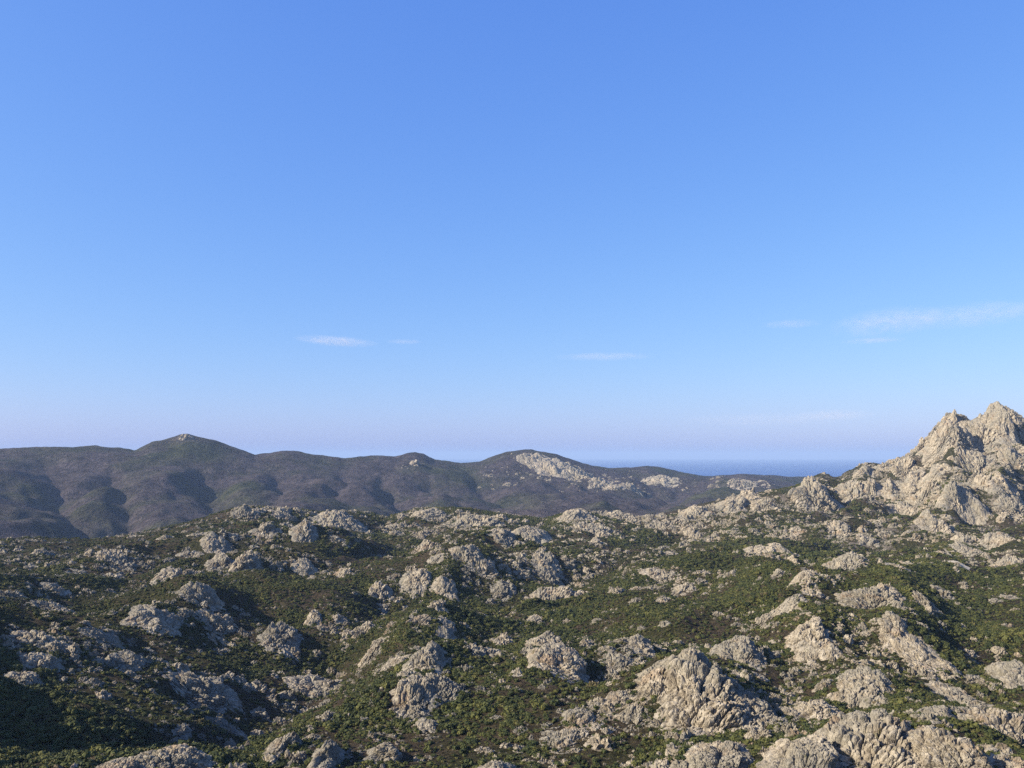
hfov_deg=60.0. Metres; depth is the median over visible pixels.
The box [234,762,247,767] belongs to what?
rock outcrop
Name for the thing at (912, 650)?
rock outcrop
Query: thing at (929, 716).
boulder
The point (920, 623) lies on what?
boulder
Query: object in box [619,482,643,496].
rock outcrop
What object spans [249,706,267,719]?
boulder
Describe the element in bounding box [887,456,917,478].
rock outcrop
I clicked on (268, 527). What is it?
rock outcrop
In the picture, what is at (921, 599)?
rock outcrop
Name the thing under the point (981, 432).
rock outcrop
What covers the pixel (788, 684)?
boulder
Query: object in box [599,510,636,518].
rock outcrop
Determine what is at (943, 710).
rock outcrop
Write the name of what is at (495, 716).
boulder
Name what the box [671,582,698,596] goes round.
rock outcrop
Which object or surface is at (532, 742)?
shrub
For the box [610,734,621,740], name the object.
shrub
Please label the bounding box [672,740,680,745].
shrub
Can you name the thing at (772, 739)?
shrub
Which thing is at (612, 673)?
boulder
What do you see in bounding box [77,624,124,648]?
rock outcrop
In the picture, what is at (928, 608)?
boulder
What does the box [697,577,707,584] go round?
boulder
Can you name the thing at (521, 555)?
rock outcrop
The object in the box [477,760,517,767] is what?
rock outcrop
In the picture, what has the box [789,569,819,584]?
rock outcrop
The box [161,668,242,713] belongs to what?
rock outcrop
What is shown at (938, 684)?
boulder
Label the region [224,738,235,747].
rock outcrop
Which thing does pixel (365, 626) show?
rock outcrop
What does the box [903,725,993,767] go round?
rock outcrop
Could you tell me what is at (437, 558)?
boulder
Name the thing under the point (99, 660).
boulder
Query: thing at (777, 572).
boulder
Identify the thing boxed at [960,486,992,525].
rock outcrop
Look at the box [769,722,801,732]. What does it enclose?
boulder
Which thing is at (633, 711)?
rock outcrop
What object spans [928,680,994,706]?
rock outcrop
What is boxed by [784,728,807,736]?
boulder
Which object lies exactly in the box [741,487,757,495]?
boulder
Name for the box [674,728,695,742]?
boulder
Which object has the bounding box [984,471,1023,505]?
rock outcrop
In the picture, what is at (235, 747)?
boulder
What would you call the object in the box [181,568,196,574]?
boulder
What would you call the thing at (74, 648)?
boulder
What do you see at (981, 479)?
rock outcrop
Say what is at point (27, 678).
rock outcrop
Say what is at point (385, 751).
rock outcrop
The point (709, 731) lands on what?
rock outcrop
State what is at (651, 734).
boulder
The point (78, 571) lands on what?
boulder
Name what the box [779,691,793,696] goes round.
boulder
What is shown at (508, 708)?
shrub
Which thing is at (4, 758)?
shrub
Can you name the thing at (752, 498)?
boulder
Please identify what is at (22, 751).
shrub
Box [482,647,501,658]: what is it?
rock outcrop
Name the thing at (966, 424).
rock outcrop
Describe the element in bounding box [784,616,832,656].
rock outcrop
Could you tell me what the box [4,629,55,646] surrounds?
rock outcrop
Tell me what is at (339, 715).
shrub
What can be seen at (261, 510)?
boulder
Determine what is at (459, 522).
rock outcrop
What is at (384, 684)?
shrub
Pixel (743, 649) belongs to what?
rock outcrop
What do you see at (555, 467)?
rock outcrop
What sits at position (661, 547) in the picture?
boulder
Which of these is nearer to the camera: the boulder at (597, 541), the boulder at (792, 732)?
the boulder at (792, 732)
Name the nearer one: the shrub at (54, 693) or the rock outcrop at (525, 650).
the shrub at (54, 693)
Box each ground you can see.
[0,489,1023,767]
[948,560,969,570]
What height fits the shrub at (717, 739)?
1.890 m
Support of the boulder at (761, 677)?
on the ground at (610, 757)
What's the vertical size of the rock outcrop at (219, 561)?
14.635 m
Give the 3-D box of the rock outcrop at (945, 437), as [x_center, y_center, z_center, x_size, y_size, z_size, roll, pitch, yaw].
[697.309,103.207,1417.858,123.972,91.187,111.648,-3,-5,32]
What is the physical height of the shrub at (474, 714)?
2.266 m
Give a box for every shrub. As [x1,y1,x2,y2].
[0,753,12,763]
[8,664,23,671]
[13,748,25,754]
[30,748,46,756]
[33,682,44,687]
[49,688,58,696]
[66,720,77,727]
[106,752,121,761]
[107,747,126,756]
[111,715,119,721]
[123,751,137,757]
[210,748,227,757]
[231,757,240,762]
[260,734,269,739]
[262,737,274,744]
[274,757,287,764]
[287,741,299,749]
[290,762,298,767]
[321,720,335,728]
[333,711,350,718]
[340,702,355,707]
[342,704,353,712]
[379,681,389,688]
[382,761,394,767]
[423,745,432,752]
[444,723,453,729]
[450,699,462,707]
[456,701,468,709]
[457,728,466,734]
[462,758,473,767]
[465,738,477,744]
[471,710,481,717]
[476,757,487,763]
[479,701,492,712]
[503,704,515,711]
[504,713,513,718]
[523,745,534,751]
[525,739,537,745]
[540,703,548,709]
[549,697,560,705]
[574,762,586,767]
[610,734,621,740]
[624,681,636,688]
[631,758,642,766]
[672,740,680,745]
[674,755,685,760]
[678,746,688,754]
[686,737,701,742]
[712,737,726,741]
[730,734,743,741]
[752,744,767,750]
[768,735,778,741]
[802,722,819,727]
[892,704,904,709]
[896,696,908,703]
[922,636,931,643]
[962,720,980,728]
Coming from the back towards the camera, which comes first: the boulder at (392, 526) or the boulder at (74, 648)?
the boulder at (392, 526)
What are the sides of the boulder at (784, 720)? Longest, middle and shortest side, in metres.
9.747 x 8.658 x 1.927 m
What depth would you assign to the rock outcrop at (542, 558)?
710.65 m
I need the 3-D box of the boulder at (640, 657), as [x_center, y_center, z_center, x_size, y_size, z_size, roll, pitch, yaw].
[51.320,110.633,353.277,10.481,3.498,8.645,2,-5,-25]
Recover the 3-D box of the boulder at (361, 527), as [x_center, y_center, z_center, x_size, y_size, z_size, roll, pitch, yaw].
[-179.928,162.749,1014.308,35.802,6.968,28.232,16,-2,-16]
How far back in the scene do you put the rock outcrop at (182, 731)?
306.92 m
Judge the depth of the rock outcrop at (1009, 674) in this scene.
361.89 m
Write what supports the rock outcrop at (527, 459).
on the hills
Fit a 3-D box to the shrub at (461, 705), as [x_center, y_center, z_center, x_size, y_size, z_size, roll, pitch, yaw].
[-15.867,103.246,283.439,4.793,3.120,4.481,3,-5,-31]
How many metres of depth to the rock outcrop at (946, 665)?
368.78 m
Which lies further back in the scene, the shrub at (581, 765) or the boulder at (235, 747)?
the boulder at (235, 747)
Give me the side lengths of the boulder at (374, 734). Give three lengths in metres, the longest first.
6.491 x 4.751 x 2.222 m
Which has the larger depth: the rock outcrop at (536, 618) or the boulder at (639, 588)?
the boulder at (639, 588)
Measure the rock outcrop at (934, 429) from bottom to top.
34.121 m
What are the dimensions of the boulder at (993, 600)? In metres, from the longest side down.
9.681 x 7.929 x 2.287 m
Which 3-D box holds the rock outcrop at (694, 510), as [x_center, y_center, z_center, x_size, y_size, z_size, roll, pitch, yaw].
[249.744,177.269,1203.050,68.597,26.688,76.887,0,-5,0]
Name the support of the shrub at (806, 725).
on the ground at (610, 757)
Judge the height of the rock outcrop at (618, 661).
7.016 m
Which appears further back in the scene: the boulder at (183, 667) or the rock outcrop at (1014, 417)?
the rock outcrop at (1014, 417)
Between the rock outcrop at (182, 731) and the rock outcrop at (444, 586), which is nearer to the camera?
the rock outcrop at (182, 731)
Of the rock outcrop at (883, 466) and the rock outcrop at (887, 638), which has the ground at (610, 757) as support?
the rock outcrop at (887, 638)
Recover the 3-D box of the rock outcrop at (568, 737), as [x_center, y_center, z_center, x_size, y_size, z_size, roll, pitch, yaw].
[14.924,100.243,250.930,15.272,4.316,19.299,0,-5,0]
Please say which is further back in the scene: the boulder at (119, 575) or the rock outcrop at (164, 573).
the boulder at (119, 575)
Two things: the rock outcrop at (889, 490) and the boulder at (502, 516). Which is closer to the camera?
the boulder at (502, 516)
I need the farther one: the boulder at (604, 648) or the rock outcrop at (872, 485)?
the rock outcrop at (872, 485)
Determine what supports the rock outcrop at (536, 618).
on the ground at (610, 757)
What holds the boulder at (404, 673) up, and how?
on the ground at (610, 757)
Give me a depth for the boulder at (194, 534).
837.78 m
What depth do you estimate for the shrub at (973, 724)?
231.56 m
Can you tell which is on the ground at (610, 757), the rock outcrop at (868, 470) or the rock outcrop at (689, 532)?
the rock outcrop at (689, 532)
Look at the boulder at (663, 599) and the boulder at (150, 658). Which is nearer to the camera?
the boulder at (150, 658)
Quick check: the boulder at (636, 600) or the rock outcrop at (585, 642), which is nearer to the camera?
the rock outcrop at (585, 642)
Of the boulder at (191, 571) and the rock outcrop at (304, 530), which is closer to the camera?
the boulder at (191, 571)
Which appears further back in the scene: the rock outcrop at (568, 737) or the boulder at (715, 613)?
the boulder at (715, 613)
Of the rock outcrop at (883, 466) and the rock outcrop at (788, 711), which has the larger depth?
the rock outcrop at (883, 466)
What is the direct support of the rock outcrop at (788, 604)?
on the ground at (610, 757)
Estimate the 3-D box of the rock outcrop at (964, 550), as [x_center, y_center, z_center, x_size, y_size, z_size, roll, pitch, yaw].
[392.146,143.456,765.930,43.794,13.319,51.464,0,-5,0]
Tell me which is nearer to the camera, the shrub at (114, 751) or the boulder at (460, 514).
the shrub at (114, 751)
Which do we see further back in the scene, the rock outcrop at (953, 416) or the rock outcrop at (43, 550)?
the rock outcrop at (953, 416)
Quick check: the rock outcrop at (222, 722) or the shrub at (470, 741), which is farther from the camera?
the rock outcrop at (222, 722)
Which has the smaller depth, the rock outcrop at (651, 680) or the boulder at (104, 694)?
the rock outcrop at (651, 680)
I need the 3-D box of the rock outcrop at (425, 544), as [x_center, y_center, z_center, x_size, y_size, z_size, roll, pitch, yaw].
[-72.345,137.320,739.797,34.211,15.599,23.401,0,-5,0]
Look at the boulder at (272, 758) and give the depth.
234.51 m
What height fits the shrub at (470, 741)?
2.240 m
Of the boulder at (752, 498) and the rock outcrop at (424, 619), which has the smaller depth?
the rock outcrop at (424, 619)
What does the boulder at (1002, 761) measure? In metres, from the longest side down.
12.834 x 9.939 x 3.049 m
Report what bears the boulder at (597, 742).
on the ground at (610, 757)
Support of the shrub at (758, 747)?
on the ground at (610, 757)
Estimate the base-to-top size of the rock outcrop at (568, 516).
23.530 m
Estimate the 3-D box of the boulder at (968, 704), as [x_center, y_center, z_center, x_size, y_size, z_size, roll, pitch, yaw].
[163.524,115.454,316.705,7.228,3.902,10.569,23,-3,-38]
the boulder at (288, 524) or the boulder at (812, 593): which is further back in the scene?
the boulder at (288, 524)
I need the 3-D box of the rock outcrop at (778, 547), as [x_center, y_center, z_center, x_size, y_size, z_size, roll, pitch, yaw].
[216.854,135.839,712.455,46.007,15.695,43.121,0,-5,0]
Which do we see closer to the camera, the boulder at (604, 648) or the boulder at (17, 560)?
the boulder at (604, 648)
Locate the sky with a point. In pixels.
(436, 229)
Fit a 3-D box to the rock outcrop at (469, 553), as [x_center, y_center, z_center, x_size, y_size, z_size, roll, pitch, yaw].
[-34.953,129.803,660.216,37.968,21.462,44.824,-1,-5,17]
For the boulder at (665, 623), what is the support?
on the ground at (610, 757)
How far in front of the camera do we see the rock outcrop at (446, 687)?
290.67 m
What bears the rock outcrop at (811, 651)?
on the ground at (610, 757)
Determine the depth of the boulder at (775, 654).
377.39 m
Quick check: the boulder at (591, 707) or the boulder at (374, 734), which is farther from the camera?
the boulder at (591, 707)
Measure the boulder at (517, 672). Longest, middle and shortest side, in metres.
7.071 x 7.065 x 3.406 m
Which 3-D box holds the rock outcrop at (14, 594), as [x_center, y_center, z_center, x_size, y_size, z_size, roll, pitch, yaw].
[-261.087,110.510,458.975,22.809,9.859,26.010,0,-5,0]
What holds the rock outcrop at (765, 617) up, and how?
on the ground at (610, 757)
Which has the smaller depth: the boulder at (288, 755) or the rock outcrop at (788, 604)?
the boulder at (288, 755)
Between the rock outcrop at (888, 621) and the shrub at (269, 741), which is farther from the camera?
the rock outcrop at (888, 621)
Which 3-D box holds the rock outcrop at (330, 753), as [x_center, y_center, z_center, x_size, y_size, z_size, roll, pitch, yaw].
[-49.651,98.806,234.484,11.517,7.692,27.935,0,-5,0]
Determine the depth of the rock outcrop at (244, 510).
975.09 m
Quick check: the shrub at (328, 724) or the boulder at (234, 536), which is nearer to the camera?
the shrub at (328, 724)
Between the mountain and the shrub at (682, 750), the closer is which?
the shrub at (682, 750)
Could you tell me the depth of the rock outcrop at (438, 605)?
470.94 m
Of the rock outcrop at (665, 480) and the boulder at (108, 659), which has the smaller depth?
the boulder at (108, 659)
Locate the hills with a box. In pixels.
[0,434,806,538]
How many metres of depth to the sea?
22819.30 m
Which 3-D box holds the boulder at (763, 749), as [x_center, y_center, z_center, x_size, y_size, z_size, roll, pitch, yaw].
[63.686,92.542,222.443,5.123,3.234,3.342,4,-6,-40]
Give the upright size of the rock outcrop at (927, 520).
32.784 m
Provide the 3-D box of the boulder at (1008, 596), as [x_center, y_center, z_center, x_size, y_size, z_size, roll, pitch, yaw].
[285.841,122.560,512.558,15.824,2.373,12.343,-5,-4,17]
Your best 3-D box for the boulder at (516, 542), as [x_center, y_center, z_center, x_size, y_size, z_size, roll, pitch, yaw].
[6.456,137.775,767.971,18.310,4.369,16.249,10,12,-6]
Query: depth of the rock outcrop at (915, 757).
204.02 m
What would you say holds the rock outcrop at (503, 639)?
on the ground at (610, 757)
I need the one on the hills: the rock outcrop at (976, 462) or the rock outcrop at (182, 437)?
the rock outcrop at (182, 437)
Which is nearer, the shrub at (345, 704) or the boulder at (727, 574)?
the shrub at (345, 704)
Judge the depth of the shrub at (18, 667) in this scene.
325.46 m
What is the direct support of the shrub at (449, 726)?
on the ground at (610, 757)
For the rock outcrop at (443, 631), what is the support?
on the ground at (610, 757)
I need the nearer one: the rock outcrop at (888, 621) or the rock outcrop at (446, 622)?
the rock outcrop at (888, 621)
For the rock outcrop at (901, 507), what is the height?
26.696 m
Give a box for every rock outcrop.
[0,590,31,599]
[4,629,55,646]
[4,671,43,684]
[18,651,64,674]
[26,600,74,612]
[31,547,54,554]
[34,638,80,657]
[39,582,71,596]
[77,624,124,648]
[92,548,137,569]
[95,756,146,767]
[108,650,150,670]
[120,604,187,636]
[130,743,218,767]
[149,566,181,583]
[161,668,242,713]
[171,723,192,739]
[175,581,226,611]
[178,434,192,440]
[194,608,237,634]
[199,532,231,553]
[204,553,234,571]
[204,715,247,739]
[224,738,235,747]
[228,549,260,571]
[230,504,263,519]
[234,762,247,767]
[248,522,282,538]
[249,729,263,735]
[256,621,303,659]
[263,731,301,756]
[267,507,293,517]
[282,674,342,696]
[286,751,306,765]
[288,518,318,542]
[290,557,318,575]
[299,706,317,712]
[303,609,322,626]
[307,510,368,531]
[307,739,345,767]
[315,710,334,718]
[333,567,352,577]
[333,614,346,624]
[350,620,374,637]
[358,636,388,667]
[361,742,402,763]
[368,581,392,600]
[380,654,411,670]
[389,674,442,719]
[399,568,431,599]
[399,640,451,674]
[405,614,435,625]
[406,709,431,720]
[408,539,442,553]
[409,459,419,466]
[410,507,450,520]
[412,717,437,737]
[421,672,469,704]
[427,598,448,612]
[429,575,459,601]
[434,625,457,639]
[436,615,458,632]
[447,544,483,566]
[448,519,469,527]
[457,514,505,526]
[467,642,485,658]
[469,558,498,579]
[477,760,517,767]
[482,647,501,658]
[486,528,517,547]
[489,579,515,601]
[491,632,512,645]
[511,525,551,543]
[516,452,547,468]
[516,552,528,560]
[520,646,533,656]
[524,586,573,600]
[525,630,561,646]
[525,643,589,682]
[527,614,543,623]
[529,551,563,578]
[533,457,574,477]
[536,565,563,585]
[539,726,588,753]
[552,508,598,522]
[560,707,595,728]
[562,466,592,480]
[571,521,616,537]
[580,638,593,646]
[588,476,613,490]
[598,649,634,671]
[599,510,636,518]
[604,690,627,706]
[612,701,647,731]
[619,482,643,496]
[626,633,654,656]
[632,659,668,700]
[640,474,681,487]
[650,517,686,528]
[651,759,669,767]
[652,569,679,583]
[653,647,757,737]
[669,759,688,767]
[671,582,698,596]
[675,504,716,518]
[683,527,699,540]
[683,740,753,767]
[701,726,724,736]
[706,635,766,670]
[714,496,748,512]
[727,479,770,489]
[733,689,781,726]
[742,545,774,554]
[744,725,773,739]
[745,605,781,625]
[749,499,775,511]
[754,734,840,767]
[755,646,767,664]
[763,692,781,704]
[764,542,799,556]
[773,593,807,616]
[773,706,797,717]
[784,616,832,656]
[788,476,844,512]
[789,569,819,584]
[791,641,828,667]
[793,699,844,720]
[813,709,919,767]
[821,551,869,569]
[824,642,842,658]
[825,519,853,540]
[825,682,887,708]
[834,480,864,503]
[834,583,906,609]
[835,666,895,697]
[853,533,880,548]
[854,465,875,477]
[862,478,881,497]
[872,462,889,469]
[878,611,909,636]
[879,628,904,652]
[881,478,899,498]
[886,501,918,515]
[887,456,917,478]
[890,632,940,671]
[895,471,919,495]
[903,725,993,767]
[903,749,921,767]
[904,479,940,506]
[909,509,958,533]
[911,590,939,610]
[915,437,927,451]
[915,705,956,718]
[916,420,980,467]
[917,463,965,489]
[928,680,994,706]
[929,425,941,436]
[930,584,955,600]
[932,479,975,524]
[934,657,963,678]
[939,416,949,425]
[944,541,984,556]
[947,409,964,426]
[948,534,985,547]
[949,706,1023,745]
[954,446,996,473]
[959,420,969,428]
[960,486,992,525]
[961,473,991,487]
[963,412,1000,451]
[982,531,1010,549]
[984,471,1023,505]
[984,659,1023,689]
[985,402,1020,445]
[988,553,1023,565]
[993,494,1023,517]
[997,444,1023,469]
[997,752,1023,767]
[1008,410,1022,424]
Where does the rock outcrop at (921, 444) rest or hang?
on the mountain
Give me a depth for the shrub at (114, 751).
221.60 m
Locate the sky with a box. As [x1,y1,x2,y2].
[0,0,1023,459]
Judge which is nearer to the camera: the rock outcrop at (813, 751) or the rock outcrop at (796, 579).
the rock outcrop at (813, 751)
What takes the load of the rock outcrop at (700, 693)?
on the ground at (610, 757)
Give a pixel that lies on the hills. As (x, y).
(89, 492)
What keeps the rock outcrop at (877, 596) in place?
on the ground at (610, 757)
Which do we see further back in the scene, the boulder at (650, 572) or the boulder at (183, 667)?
the boulder at (650, 572)
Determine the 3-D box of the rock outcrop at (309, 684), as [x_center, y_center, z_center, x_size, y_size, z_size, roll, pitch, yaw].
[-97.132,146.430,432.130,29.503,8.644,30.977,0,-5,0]
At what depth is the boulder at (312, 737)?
256.72 m
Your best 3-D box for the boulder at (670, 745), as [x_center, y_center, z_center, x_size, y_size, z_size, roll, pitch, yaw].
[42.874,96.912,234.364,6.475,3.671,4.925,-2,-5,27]
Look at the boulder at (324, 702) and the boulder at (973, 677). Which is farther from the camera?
the boulder at (324, 702)
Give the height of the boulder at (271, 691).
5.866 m
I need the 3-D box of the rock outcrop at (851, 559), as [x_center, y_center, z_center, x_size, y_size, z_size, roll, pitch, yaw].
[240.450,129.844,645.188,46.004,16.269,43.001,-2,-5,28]
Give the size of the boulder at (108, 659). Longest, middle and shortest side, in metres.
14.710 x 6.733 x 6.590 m
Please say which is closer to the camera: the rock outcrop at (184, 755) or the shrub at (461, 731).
the rock outcrop at (184, 755)
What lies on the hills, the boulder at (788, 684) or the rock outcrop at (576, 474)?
the rock outcrop at (576, 474)
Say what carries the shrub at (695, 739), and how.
on the ground at (610, 757)
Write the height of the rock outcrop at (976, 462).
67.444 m
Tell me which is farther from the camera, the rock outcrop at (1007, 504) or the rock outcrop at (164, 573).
the rock outcrop at (1007, 504)
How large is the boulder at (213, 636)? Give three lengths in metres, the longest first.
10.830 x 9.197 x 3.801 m
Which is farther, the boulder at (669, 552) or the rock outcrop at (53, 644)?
the boulder at (669, 552)
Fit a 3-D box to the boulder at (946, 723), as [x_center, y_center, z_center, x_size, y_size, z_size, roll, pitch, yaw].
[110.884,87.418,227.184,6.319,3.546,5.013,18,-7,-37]
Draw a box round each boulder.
[7,558,20,562]
[24,563,38,568]
[63,568,87,573]
[64,642,80,656]
[92,657,107,665]
[95,689,112,699]
[103,572,124,577]
[104,654,117,668]
[145,655,153,661]
[155,535,173,539]
[169,662,190,671]
[175,551,203,557]
[175,608,189,616]
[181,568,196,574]
[186,532,203,536]
[206,633,220,641]
[225,672,234,680]
[225,745,243,749]
[228,532,238,540]
[234,675,246,684]
[242,682,253,692]
[249,682,266,693]
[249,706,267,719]
[254,507,265,512]
[262,753,278,766]
[266,688,275,695]
[269,544,283,548]
[269,717,292,724]
[278,690,296,699]
[279,522,293,526]
[284,748,294,759]
[301,736,316,741]
[305,733,320,738]
[308,693,320,698]
[318,699,329,706]
[327,534,349,546]
[349,525,365,530]
[367,730,377,737]
[384,523,399,529]
[389,530,403,535]
[396,669,413,676]
[426,553,447,563]
[456,512,472,520]
[459,664,473,676]
[474,746,489,752]
[490,714,501,718]
[493,514,509,520]
[509,667,521,676]
[512,727,527,732]
[513,540,524,545]
[513,570,525,578]
[573,589,587,595]
[583,733,615,750]
[585,539,605,545]
[586,696,604,705]
[586,721,603,730]
[589,702,603,710]
[599,645,615,651]
[599,702,615,712]
[600,672,613,679]
[607,484,626,489]
[607,586,624,593]
[607,669,617,676]
[623,758,633,767]
[628,586,647,589]
[628,597,641,603]
[631,656,646,664]
[633,689,650,699]
[639,568,661,577]
[648,731,656,737]
[655,597,674,602]
[656,546,669,549]
[658,620,670,627]
[661,642,670,646]
[664,551,678,554]
[665,747,678,756]
[666,742,678,749]
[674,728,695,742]
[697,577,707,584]
[712,611,723,615]
[722,570,735,577]
[730,670,754,683]
[731,622,740,625]
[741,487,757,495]
[746,496,757,499]
[752,671,769,681]
[756,717,772,725]
[757,746,767,754]
[768,650,779,657]
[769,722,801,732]
[770,568,784,578]
[771,694,792,704]
[773,716,787,722]
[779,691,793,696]
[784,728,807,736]
[785,681,796,687]
[788,527,802,535]
[802,590,824,597]
[812,679,833,691]
[820,574,833,580]
[828,669,839,673]
[885,562,910,571]
[886,457,900,464]
[906,713,941,724]
[916,621,929,629]
[924,604,934,615]
[924,681,947,689]
[925,712,946,726]
[934,550,951,555]
[940,718,953,728]
[948,705,962,716]
[959,701,976,706]
[963,674,982,683]
[983,742,1012,755]
[986,753,1013,767]
[988,598,1002,603]
[997,594,1020,598]
[1001,623,1013,626]
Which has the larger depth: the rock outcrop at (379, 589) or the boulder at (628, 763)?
the rock outcrop at (379, 589)
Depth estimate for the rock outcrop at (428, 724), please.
267.53 m
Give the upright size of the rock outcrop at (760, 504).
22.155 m
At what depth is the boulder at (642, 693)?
269.56 m
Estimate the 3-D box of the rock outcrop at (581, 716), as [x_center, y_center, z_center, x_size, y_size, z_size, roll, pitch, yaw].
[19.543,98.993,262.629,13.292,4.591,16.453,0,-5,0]
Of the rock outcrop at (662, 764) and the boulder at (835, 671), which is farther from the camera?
the boulder at (835, 671)
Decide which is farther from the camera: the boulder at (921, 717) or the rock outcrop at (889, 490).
the rock outcrop at (889, 490)
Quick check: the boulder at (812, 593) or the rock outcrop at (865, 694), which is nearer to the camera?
the rock outcrop at (865, 694)
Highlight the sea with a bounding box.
[435,459,886,476]
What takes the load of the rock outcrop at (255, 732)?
on the ground at (610, 757)
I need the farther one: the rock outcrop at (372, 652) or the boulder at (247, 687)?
the rock outcrop at (372, 652)
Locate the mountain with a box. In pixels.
[779,409,1023,555]
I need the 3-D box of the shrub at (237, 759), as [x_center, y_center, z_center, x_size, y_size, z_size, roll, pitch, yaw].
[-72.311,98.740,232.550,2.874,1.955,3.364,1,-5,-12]
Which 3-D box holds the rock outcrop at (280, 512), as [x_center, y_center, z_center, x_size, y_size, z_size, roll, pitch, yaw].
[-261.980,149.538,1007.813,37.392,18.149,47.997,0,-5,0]
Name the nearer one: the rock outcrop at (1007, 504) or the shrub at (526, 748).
the shrub at (526, 748)
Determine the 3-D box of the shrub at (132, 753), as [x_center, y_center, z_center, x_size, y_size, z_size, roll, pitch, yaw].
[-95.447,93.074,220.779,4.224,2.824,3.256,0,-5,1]
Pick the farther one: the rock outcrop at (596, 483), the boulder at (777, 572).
the rock outcrop at (596, 483)
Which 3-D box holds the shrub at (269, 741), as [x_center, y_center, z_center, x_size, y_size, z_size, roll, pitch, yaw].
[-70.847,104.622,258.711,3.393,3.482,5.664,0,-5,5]
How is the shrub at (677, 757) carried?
on the ground at (610, 757)
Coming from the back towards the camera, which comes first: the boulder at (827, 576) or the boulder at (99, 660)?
the boulder at (827, 576)
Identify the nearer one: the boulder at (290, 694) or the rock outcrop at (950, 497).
the boulder at (290, 694)
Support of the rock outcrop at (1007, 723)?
on the ground at (610, 757)
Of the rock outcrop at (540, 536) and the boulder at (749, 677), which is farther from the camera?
the rock outcrop at (540, 536)
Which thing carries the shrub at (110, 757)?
on the ground at (610, 757)
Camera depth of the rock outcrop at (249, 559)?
631.35 m
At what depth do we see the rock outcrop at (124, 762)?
212.02 m
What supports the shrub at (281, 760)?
on the ground at (610, 757)
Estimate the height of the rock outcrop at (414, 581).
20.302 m
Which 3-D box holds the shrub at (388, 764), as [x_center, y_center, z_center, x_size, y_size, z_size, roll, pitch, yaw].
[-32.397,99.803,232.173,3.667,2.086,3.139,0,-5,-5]
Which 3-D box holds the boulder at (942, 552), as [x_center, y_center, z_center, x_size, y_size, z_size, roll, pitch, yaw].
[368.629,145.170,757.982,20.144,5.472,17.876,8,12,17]
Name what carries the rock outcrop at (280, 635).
on the ground at (610, 757)
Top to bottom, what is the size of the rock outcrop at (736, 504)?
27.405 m
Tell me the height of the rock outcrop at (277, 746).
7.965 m
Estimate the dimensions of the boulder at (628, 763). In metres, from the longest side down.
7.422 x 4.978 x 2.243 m
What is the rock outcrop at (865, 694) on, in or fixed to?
on the ground at (610, 757)
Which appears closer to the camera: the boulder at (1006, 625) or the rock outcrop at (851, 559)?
the boulder at (1006, 625)
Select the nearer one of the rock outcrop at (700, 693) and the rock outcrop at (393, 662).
the rock outcrop at (700, 693)
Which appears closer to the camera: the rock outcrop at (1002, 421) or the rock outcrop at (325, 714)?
the rock outcrop at (325, 714)
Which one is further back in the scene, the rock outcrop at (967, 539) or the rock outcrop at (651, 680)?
the rock outcrop at (967, 539)
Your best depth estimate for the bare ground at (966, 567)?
645.70 m
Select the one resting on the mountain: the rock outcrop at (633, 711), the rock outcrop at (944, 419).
the rock outcrop at (944, 419)
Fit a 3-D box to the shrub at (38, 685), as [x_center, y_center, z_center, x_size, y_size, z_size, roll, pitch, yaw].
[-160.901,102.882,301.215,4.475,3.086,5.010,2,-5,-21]

